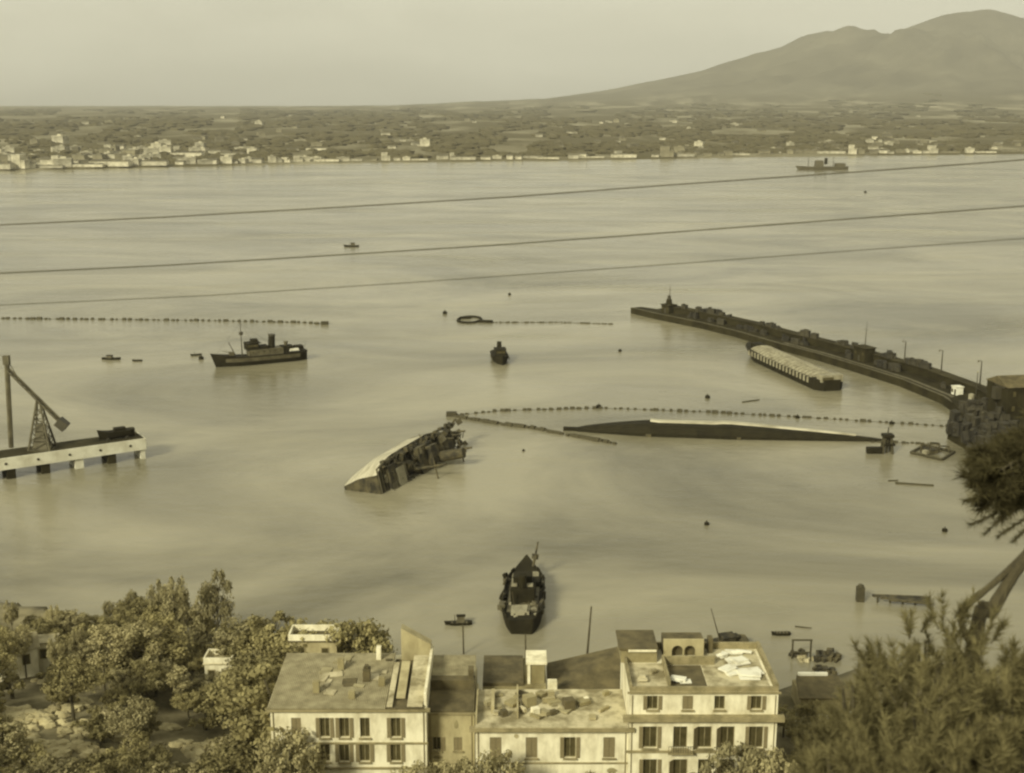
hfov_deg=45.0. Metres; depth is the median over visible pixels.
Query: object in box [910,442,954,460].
diamond raft
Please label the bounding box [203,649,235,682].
white villa
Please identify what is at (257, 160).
gabled house
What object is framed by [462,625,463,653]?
mooring pole
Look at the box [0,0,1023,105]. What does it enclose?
sky
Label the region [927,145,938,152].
tower block
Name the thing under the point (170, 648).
broadleaf tree
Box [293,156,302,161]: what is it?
tower block
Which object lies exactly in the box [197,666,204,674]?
bush
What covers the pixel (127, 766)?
bush
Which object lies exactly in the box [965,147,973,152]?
town block
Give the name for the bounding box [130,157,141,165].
town block
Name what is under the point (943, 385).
crate stack
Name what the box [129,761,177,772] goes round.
broadleaf tree
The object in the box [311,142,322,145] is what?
town block
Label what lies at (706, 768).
broadleaf tree
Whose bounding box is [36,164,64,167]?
warehouse
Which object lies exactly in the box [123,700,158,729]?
broadleaf tree
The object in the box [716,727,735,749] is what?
window
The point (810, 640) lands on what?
square frame
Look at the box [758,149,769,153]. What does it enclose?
gabled house
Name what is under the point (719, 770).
window
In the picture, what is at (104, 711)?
rock outcrop
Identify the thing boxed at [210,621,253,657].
broadleaf tree
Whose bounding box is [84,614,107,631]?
broadleaf tree
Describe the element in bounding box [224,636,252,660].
broadleaf tree
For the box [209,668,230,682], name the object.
broadleaf tree
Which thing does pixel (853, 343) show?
crate stack
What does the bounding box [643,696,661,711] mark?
window
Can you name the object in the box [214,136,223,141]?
town block
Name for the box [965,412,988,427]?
scrap heap
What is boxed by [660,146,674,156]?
tower block
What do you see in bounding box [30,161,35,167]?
gabled house
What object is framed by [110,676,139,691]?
bush
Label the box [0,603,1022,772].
hillside ground
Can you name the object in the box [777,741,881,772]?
pine shrub
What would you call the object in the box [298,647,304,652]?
window
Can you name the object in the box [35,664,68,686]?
bush
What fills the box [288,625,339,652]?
terrace villa
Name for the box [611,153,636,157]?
warehouse
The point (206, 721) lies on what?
bush
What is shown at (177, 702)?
bush
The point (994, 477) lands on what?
leaning pine
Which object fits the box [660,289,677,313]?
signal hut
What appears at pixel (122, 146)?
gabled house
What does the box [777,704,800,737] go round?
broadleaf tree
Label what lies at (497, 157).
town block
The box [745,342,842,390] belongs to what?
covered barge
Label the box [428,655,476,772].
link house
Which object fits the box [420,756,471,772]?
broadleaf tree
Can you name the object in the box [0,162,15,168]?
warehouse
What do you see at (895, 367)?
crate stack
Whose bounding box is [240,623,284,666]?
broadleaf tree
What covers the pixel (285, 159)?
tower block
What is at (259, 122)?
town block
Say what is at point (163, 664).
broadleaf tree
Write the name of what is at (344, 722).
window
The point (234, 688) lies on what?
broadleaf tree
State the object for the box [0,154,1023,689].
sea
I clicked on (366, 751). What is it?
window
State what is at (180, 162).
gabled house
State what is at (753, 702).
window
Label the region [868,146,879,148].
gabled house
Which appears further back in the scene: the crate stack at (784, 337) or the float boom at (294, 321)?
the float boom at (294, 321)
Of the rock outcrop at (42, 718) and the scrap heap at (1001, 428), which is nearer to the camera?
the rock outcrop at (42, 718)
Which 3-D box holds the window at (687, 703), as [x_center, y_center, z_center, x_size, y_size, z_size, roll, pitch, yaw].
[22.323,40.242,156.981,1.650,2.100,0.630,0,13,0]
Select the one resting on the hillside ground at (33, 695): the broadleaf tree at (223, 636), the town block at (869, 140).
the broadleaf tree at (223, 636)
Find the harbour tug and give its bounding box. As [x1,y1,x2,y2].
[490,341,509,364]
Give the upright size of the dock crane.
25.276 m
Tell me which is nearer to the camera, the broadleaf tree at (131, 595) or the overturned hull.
the broadleaf tree at (131, 595)
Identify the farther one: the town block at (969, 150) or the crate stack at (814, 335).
the town block at (969, 150)
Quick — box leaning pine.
[952,404,1023,672]
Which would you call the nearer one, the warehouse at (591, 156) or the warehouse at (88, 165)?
the warehouse at (88, 165)
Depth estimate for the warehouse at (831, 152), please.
2331.46 m
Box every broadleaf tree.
[0,624,37,636]
[0,626,20,660]
[0,645,9,667]
[0,652,21,679]
[0,713,6,743]
[0,714,32,767]
[0,765,14,772]
[2,600,18,630]
[2,743,50,772]
[9,625,32,678]
[9,753,84,772]
[14,619,63,633]
[20,614,43,629]
[37,627,62,639]
[39,656,100,720]
[42,605,60,622]
[46,633,67,679]
[48,608,89,633]
[54,630,88,656]
[65,641,100,671]
[68,628,86,652]
[72,623,104,638]
[72,634,114,666]
[73,767,104,772]
[77,760,121,772]
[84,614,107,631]
[84,626,121,670]
[85,624,143,668]
[88,660,121,690]
[94,754,148,772]
[97,613,136,636]
[98,687,129,713]
[101,600,114,617]
[102,694,157,749]
[107,619,164,667]
[108,668,141,688]
[111,595,148,621]
[113,608,155,625]
[115,730,150,764]
[119,639,155,665]
[120,612,193,665]
[122,745,172,772]
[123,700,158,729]
[124,588,139,615]
[127,658,167,701]
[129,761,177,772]
[133,600,152,621]
[133,657,176,696]
[135,604,178,636]
[146,579,174,611]
[147,664,192,706]
[155,575,189,617]
[158,629,183,653]
[161,605,204,639]
[162,605,193,647]
[167,652,204,673]
[170,763,207,772]
[172,691,202,717]
[178,671,215,692]
[182,632,208,653]
[184,642,208,674]
[184,754,237,772]
[190,598,212,648]
[196,568,234,640]
[196,618,219,643]
[197,642,212,662]
[199,676,230,706]
[200,616,213,636]
[201,659,279,749]
[204,724,268,772]
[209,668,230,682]
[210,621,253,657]
[212,613,268,660]
[212,662,287,744]
[215,669,258,709]
[222,706,264,758]
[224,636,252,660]
[224,652,281,684]
[232,678,275,726]
[234,610,295,661]
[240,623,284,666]
[246,647,263,658]
[250,622,307,664]
[252,726,329,772]
[253,749,302,772]
[260,624,361,667]
[261,617,325,669]
[277,639,357,659]
[278,619,338,641]
[324,616,392,652]
[346,636,397,652]
[349,623,389,652]
[390,758,430,772]
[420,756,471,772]
[451,750,502,772]
[474,747,525,772]
[686,761,742,772]
[706,740,780,772]
[744,745,799,772]
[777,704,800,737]
[779,752,799,772]
[783,718,813,737]
[787,722,813,746]
[791,732,822,757]
[792,698,826,722]
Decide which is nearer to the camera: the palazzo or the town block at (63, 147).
the palazzo
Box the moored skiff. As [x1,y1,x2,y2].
[444,614,471,625]
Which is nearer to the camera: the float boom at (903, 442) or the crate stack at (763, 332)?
the float boom at (903, 442)
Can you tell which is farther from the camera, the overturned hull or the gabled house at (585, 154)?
the gabled house at (585, 154)
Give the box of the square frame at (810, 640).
[791,639,812,658]
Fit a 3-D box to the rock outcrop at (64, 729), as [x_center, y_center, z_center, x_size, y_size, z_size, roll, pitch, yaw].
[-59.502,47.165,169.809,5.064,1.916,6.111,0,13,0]
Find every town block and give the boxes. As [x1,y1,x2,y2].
[0,153,7,161]
[2,145,14,152]
[3,153,10,160]
[29,138,38,143]
[51,134,68,143]
[53,156,73,166]
[55,145,69,150]
[72,146,79,150]
[72,153,87,159]
[92,153,107,159]
[98,147,113,153]
[110,145,119,150]
[114,152,131,159]
[123,154,135,159]
[128,147,141,152]
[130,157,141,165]
[139,153,149,158]
[143,146,158,152]
[149,152,160,157]
[150,142,163,146]
[158,145,171,151]
[159,139,170,144]
[183,156,195,163]
[188,146,200,150]
[195,141,206,147]
[197,159,212,163]
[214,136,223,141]
[220,155,232,163]
[238,158,248,162]
[247,147,258,153]
[255,120,263,124]
[256,132,264,135]
[268,155,275,162]
[300,155,309,160]
[310,156,323,160]
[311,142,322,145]
[337,156,349,160]
[420,138,429,145]
[492,155,501,158]
[627,142,639,146]
[674,145,685,151]
[694,140,704,145]
[723,150,732,155]
[786,141,794,145]
[857,148,864,153]
[865,139,873,142]
[872,141,882,145]
[895,149,904,152]
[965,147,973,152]
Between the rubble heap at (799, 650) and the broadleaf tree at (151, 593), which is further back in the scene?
the rubble heap at (799, 650)
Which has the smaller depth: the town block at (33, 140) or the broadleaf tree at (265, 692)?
the broadleaf tree at (265, 692)
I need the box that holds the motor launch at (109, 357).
[101,355,120,359]
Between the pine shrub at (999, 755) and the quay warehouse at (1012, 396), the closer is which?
the pine shrub at (999, 755)
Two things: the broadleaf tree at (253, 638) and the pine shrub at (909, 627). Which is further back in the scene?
the broadleaf tree at (253, 638)
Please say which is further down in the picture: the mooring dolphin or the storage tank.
the mooring dolphin
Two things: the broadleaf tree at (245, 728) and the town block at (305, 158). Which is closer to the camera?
the broadleaf tree at (245, 728)
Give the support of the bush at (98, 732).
on the hillside ground at (33, 695)
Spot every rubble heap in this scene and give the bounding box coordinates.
[788,648,807,657]
[797,655,813,662]
[812,664,836,674]
[814,648,841,662]
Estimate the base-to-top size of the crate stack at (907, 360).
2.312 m
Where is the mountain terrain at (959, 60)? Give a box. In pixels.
[0,9,1023,170]
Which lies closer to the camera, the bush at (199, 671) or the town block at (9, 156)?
the bush at (199, 671)
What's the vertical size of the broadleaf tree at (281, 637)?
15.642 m
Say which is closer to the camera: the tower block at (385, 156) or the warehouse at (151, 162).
the warehouse at (151, 162)
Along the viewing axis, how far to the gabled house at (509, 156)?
2101.75 m
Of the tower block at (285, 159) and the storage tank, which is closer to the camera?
the storage tank
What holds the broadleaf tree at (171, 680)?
on the hillside ground at (33, 695)
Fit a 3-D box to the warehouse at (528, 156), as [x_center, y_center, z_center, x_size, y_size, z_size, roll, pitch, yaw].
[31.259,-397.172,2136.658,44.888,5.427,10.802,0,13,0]
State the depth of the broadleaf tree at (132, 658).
191.26 m
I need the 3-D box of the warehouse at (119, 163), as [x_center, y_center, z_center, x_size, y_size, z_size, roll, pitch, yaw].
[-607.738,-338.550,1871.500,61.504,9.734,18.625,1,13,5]
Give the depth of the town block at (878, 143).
2621.09 m
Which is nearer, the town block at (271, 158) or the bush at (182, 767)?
the bush at (182, 767)
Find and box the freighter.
[796,157,848,169]
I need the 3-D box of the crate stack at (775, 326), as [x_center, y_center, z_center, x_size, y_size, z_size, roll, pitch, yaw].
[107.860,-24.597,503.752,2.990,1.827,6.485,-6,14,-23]
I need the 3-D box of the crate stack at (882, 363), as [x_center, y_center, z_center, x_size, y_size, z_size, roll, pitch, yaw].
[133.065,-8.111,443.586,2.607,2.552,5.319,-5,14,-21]
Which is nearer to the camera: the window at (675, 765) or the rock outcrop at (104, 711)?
the window at (675, 765)
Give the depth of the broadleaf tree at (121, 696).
175.19 m
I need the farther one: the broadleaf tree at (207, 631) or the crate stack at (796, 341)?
the crate stack at (796, 341)
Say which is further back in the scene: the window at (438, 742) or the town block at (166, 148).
the town block at (166, 148)
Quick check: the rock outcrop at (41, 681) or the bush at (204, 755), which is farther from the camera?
the rock outcrop at (41, 681)
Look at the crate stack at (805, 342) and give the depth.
483.45 m
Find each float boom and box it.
[1,317,328,324]
[446,406,946,426]
[454,414,616,443]
[492,321,612,324]
[871,441,936,444]
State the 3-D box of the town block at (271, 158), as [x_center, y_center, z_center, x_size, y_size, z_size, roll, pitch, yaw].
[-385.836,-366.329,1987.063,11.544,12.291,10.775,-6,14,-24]
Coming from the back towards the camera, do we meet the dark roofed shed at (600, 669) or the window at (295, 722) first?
the dark roofed shed at (600, 669)
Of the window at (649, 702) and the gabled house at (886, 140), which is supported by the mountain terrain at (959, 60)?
the gabled house at (886, 140)
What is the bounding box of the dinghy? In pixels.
[771,631,790,635]
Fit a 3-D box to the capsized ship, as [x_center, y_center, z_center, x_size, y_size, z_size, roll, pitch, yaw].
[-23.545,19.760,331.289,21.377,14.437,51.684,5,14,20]
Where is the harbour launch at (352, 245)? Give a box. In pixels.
[343,243,358,246]
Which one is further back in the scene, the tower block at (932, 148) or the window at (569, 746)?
the tower block at (932, 148)
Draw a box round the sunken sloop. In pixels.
[704,609,748,641]
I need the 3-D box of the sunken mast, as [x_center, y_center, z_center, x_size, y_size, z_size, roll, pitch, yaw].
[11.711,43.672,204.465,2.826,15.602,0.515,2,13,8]
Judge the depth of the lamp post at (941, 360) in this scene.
421.63 m
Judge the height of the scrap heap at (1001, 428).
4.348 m
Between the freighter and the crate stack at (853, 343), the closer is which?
the crate stack at (853, 343)
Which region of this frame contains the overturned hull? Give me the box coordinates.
[563,418,894,441]
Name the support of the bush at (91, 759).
on the hillside ground at (33, 695)
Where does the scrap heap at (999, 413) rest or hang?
on the mole quay
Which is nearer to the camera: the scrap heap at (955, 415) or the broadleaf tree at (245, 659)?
the broadleaf tree at (245, 659)
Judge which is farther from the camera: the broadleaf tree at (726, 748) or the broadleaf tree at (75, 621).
the broadleaf tree at (75, 621)
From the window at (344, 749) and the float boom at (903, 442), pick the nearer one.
the window at (344, 749)
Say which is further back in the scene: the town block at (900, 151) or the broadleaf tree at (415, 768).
the town block at (900, 151)
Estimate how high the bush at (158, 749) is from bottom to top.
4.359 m
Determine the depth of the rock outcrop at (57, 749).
163.71 m
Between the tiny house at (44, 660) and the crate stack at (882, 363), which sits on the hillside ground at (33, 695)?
the tiny house at (44, 660)
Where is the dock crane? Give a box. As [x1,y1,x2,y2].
[2,355,69,450]
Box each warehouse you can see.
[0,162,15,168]
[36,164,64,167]
[72,163,105,166]
[88,159,132,166]
[107,152,152,158]
[140,159,168,165]
[170,151,204,156]
[220,152,242,155]
[304,147,326,149]
[314,158,339,161]
[349,158,361,160]
[410,158,427,159]
[450,156,475,159]
[523,155,542,157]
[537,156,558,158]
[579,156,603,157]
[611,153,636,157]
[674,152,694,156]
[733,153,749,154]
[759,153,781,154]
[786,149,818,153]
[817,150,845,153]
[938,151,959,152]
[974,151,996,152]
[986,375,1023,416]
[1001,149,1017,151]
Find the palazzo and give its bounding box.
[616,630,784,772]
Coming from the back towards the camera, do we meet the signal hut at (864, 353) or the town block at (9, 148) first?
the town block at (9, 148)
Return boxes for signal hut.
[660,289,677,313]
[852,327,876,362]
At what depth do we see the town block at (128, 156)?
1929.49 m
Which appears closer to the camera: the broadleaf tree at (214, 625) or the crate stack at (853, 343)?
the broadleaf tree at (214, 625)
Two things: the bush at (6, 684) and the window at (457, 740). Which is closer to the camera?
the window at (457, 740)
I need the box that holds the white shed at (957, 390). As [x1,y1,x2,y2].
[951,385,963,394]
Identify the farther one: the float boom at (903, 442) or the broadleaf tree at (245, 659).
the float boom at (903, 442)
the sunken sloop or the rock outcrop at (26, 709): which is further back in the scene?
the sunken sloop
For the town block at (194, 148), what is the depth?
2276.64 m
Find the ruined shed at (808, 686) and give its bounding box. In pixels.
[791,672,850,714]
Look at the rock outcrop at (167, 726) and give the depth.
175.90 m
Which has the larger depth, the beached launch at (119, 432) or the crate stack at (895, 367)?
the crate stack at (895, 367)
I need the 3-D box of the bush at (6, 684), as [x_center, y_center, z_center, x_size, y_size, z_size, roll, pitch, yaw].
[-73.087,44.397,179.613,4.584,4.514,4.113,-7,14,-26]
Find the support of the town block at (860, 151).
on the mountain terrain at (959, 60)
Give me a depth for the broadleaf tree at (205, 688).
183.41 m
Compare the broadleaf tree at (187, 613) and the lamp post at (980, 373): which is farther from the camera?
the lamp post at (980, 373)
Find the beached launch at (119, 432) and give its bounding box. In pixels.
[97,426,134,441]
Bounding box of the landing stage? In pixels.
[855,584,931,603]
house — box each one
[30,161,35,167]
[37,633,58,671]
[39,157,51,164]
[96,141,104,144]
[112,144,125,148]
[175,160,185,164]
[205,158,218,163]
[207,149,220,153]
[251,158,264,162]
[265,624,433,772]
[388,145,395,148]
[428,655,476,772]
[436,154,447,158]
[469,683,634,772]
[481,156,491,159]
[483,650,556,688]
[506,154,513,158]
[515,155,522,158]
[535,133,542,136]
[568,153,579,158]
[577,152,587,157]
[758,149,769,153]
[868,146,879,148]
[869,149,877,153]
[879,149,889,152]
[882,134,892,137]
[883,139,893,142]
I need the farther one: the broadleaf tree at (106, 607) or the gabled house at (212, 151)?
the gabled house at (212, 151)
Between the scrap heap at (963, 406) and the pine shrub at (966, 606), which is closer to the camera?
the pine shrub at (966, 606)
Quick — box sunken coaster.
[497,542,545,633]
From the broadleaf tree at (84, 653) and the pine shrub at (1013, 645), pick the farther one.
the broadleaf tree at (84, 653)
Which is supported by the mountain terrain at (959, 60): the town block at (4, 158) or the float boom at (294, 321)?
the town block at (4, 158)
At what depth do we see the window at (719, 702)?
157.17 m
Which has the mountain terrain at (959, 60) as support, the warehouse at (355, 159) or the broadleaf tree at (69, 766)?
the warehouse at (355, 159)
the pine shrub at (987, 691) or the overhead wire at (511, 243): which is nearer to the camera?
the pine shrub at (987, 691)
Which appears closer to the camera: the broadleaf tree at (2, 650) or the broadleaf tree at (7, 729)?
the broadleaf tree at (7, 729)
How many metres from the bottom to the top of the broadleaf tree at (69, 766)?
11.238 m
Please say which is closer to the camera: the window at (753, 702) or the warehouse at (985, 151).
the window at (753, 702)
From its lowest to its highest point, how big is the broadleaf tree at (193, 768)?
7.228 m
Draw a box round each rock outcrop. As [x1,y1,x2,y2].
[0,704,50,721]
[0,722,45,746]
[6,752,55,772]
[9,709,70,728]
[30,677,64,683]
[33,735,98,767]
[48,697,93,712]
[57,719,91,740]
[63,740,105,765]
[97,708,117,718]
[107,733,135,743]
[158,722,182,730]
[168,738,218,762]
[203,736,225,743]
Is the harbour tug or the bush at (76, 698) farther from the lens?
the harbour tug
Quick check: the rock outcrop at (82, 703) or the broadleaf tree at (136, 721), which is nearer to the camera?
the broadleaf tree at (136, 721)
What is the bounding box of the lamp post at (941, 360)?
[939,350,942,371]
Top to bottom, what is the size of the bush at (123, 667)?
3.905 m
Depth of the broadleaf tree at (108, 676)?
183.86 m
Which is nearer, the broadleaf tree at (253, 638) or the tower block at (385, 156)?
the broadleaf tree at (253, 638)
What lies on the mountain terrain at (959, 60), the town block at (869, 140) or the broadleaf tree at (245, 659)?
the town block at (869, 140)
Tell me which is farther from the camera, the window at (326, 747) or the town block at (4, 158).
the town block at (4, 158)
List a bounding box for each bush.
[0,676,25,698]
[0,691,6,712]
[4,733,43,759]
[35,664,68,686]
[44,686,79,704]
[70,705,106,732]
[79,752,113,768]
[86,723,114,742]
[99,747,120,763]
[102,692,142,710]
[109,754,130,770]
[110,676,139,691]
[113,674,151,696]
[115,661,132,669]
[138,719,161,738]
[146,742,172,762]
[170,686,206,709]
[174,762,199,771]
[183,751,214,766]
[188,703,221,730]
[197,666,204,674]
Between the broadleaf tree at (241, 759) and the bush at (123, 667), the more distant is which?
the bush at (123, 667)
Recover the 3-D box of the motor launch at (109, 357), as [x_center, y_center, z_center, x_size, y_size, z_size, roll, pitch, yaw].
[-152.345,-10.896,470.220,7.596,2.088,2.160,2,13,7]
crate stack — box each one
[681,304,687,308]
[688,312,698,318]
[705,307,715,313]
[707,317,714,321]
[717,318,725,324]
[760,329,766,335]
[771,323,780,329]
[781,334,788,340]
[790,338,800,344]
[799,329,810,336]
[801,338,808,345]
[811,333,818,338]
[840,340,848,345]
[845,350,852,358]
[850,342,858,348]
[877,360,886,368]
[885,350,895,358]
[888,363,900,371]
[905,357,915,363]
[910,358,922,365]
[918,360,931,368]
[940,382,945,387]
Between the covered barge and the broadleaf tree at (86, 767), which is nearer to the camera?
the broadleaf tree at (86, 767)
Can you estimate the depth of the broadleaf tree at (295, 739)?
153.41 m
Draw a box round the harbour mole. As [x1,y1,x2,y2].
[631,305,986,409]
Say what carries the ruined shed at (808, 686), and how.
on the hillside ground at (33, 695)
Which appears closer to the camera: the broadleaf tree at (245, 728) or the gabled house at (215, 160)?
the broadleaf tree at (245, 728)
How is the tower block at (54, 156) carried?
on the mountain terrain at (959, 60)
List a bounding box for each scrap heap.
[946,416,971,435]
[949,409,965,422]
[959,398,980,411]
[960,425,978,443]
[965,401,986,415]
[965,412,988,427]
[970,424,992,434]
[974,395,987,408]
[976,430,994,442]
[980,417,998,429]
[985,429,1005,443]
[986,403,1009,420]
[991,426,1010,434]
[996,415,1018,430]
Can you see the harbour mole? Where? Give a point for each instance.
(923, 382)
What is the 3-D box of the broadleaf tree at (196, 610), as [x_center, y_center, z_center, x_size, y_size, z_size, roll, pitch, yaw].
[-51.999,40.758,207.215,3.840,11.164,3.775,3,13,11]
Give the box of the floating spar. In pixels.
[895,482,933,485]
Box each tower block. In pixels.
[10,154,29,168]
[51,147,59,152]
[51,155,62,164]
[123,150,141,156]
[173,146,181,150]
[281,157,291,161]
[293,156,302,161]
[381,152,389,160]
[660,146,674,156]
[848,145,856,153]
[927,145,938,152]
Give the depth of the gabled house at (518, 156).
2105.69 m
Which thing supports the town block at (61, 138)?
on the mountain terrain at (959, 60)
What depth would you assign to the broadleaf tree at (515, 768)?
153.84 m
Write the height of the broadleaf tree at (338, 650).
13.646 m
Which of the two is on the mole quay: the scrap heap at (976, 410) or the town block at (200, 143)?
the scrap heap at (976, 410)
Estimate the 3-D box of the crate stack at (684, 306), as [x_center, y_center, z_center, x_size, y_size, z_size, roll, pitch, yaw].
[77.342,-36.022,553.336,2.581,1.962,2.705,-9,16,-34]
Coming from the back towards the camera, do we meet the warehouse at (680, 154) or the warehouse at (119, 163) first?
the warehouse at (680, 154)
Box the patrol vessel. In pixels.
[210,323,307,366]
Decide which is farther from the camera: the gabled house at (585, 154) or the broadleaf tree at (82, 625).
the gabled house at (585, 154)
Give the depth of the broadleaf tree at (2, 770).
147.44 m
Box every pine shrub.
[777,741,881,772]
[786,668,924,772]
[800,705,961,772]
[815,633,936,769]
[820,634,1005,772]
[834,604,969,734]
[837,705,1022,772]
[878,587,1002,702]
[878,725,1023,772]
[893,659,1023,772]
[899,601,1023,757]
[926,663,1023,772]
[959,633,1023,754]
[983,640,1023,723]
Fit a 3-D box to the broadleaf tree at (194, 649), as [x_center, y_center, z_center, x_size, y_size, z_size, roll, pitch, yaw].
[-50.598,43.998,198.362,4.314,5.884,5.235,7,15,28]
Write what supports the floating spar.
on the sea
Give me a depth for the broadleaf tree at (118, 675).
181.82 m
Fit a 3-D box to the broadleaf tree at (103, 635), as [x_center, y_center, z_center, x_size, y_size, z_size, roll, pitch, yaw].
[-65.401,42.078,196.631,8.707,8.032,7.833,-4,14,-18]
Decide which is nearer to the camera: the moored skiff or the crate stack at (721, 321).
the moored skiff
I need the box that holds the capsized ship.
[344,418,471,493]
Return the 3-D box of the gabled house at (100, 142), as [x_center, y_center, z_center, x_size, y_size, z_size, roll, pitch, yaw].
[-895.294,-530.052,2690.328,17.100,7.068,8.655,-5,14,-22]
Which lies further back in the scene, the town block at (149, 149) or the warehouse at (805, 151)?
the warehouse at (805, 151)
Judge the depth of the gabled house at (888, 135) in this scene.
3169.85 m
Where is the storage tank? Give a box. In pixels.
[968,393,974,399]
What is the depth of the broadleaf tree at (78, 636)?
190.06 m
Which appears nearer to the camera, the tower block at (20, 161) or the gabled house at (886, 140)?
the tower block at (20, 161)
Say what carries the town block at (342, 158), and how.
on the mountain terrain at (959, 60)
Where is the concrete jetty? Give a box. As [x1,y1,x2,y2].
[0,432,146,478]
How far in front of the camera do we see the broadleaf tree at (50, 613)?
209.04 m
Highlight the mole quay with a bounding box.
[947,392,1023,470]
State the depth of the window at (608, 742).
158.83 m
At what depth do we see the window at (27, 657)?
192.43 m
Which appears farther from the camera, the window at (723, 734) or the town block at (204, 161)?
the town block at (204, 161)
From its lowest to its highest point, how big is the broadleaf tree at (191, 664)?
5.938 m
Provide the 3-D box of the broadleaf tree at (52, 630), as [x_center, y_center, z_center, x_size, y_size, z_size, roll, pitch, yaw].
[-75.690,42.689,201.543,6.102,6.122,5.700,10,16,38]
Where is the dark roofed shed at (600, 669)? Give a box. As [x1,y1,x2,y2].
[547,647,620,688]
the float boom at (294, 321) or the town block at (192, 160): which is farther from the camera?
the town block at (192, 160)
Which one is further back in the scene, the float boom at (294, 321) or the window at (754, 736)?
the float boom at (294, 321)
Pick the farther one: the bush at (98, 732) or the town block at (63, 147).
the town block at (63, 147)
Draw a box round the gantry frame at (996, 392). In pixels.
[991,383,1004,399]
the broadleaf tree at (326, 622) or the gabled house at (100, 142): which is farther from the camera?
the gabled house at (100, 142)
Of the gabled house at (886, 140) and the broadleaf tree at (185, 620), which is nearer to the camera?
the broadleaf tree at (185, 620)
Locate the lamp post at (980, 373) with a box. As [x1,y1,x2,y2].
[978,360,981,385]
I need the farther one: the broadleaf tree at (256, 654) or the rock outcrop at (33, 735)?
the broadleaf tree at (256, 654)
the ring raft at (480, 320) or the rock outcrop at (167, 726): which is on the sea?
the ring raft at (480, 320)
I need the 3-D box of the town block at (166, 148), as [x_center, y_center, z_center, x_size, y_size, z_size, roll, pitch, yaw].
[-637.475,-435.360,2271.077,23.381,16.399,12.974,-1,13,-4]
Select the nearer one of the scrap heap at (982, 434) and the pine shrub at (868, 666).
the pine shrub at (868, 666)
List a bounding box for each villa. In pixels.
[0,631,39,681]
[104,142,110,147]
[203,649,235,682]
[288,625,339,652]
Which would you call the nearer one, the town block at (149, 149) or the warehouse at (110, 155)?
the warehouse at (110, 155)
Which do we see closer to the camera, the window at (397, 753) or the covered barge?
the window at (397, 753)
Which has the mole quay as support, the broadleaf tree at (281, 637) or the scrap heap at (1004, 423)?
the scrap heap at (1004, 423)
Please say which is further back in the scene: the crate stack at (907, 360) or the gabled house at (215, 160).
the gabled house at (215, 160)
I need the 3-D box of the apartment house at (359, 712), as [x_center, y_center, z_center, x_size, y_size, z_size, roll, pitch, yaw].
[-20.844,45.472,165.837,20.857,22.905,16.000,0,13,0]
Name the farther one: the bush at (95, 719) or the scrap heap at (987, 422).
the scrap heap at (987, 422)
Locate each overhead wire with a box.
[0,159,1023,225]
[0,206,1023,273]
[0,238,1023,305]
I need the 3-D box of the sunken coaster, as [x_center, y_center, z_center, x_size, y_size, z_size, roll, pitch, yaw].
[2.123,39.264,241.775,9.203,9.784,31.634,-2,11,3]
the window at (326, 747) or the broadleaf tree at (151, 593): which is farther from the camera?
the broadleaf tree at (151, 593)
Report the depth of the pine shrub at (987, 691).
15.45 m
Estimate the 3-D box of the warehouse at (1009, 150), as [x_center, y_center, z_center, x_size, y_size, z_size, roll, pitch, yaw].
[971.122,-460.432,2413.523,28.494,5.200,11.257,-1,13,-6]
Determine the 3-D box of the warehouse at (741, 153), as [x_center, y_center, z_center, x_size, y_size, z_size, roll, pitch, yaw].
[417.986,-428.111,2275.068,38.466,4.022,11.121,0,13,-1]
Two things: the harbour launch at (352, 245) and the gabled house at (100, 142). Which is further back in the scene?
the gabled house at (100, 142)
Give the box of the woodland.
[0,93,1023,162]
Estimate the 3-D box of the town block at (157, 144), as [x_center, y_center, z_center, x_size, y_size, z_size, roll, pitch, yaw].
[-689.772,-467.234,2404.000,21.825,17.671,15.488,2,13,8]
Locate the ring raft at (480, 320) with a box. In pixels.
[457,315,492,322]
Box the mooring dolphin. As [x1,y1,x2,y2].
[866,427,895,453]
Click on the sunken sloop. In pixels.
(730, 636)
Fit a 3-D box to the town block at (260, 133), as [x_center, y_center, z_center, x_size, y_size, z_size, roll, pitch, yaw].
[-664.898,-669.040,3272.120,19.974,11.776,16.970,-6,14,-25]
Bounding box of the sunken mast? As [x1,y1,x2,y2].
[586,606,591,653]
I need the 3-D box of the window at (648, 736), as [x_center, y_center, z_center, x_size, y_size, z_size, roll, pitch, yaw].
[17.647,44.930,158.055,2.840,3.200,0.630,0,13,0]
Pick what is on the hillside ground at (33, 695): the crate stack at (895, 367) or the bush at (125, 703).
the bush at (125, 703)
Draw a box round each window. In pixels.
[22,653,30,664]
[39,648,46,658]
[207,670,215,679]
[291,718,300,731]
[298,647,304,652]
[315,718,333,739]
[316,745,330,763]
[321,647,328,652]
[335,718,353,739]
[335,745,353,763]
[355,745,373,763]
[359,718,370,739]
[386,745,404,763]
[387,718,404,739]
[428,737,444,752]
[453,737,462,752]
[490,737,502,759]
[525,737,538,759]
[560,737,579,759]
[602,737,615,759]
[639,727,661,749]
[639,759,661,772]
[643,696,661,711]
[669,759,686,772]
[672,727,687,749]
[681,696,693,711]
[693,727,712,749]
[698,759,711,772]
[713,696,725,711]
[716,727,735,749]
[716,759,734,772]
[745,727,767,749]
[747,696,765,711]
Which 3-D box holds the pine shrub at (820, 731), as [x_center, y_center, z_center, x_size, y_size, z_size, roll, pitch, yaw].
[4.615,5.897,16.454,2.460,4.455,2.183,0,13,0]
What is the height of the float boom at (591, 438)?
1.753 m
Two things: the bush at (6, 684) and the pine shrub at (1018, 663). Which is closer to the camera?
the pine shrub at (1018, 663)
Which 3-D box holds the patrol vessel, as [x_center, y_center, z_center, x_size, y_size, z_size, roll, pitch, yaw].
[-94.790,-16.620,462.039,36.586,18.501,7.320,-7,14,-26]

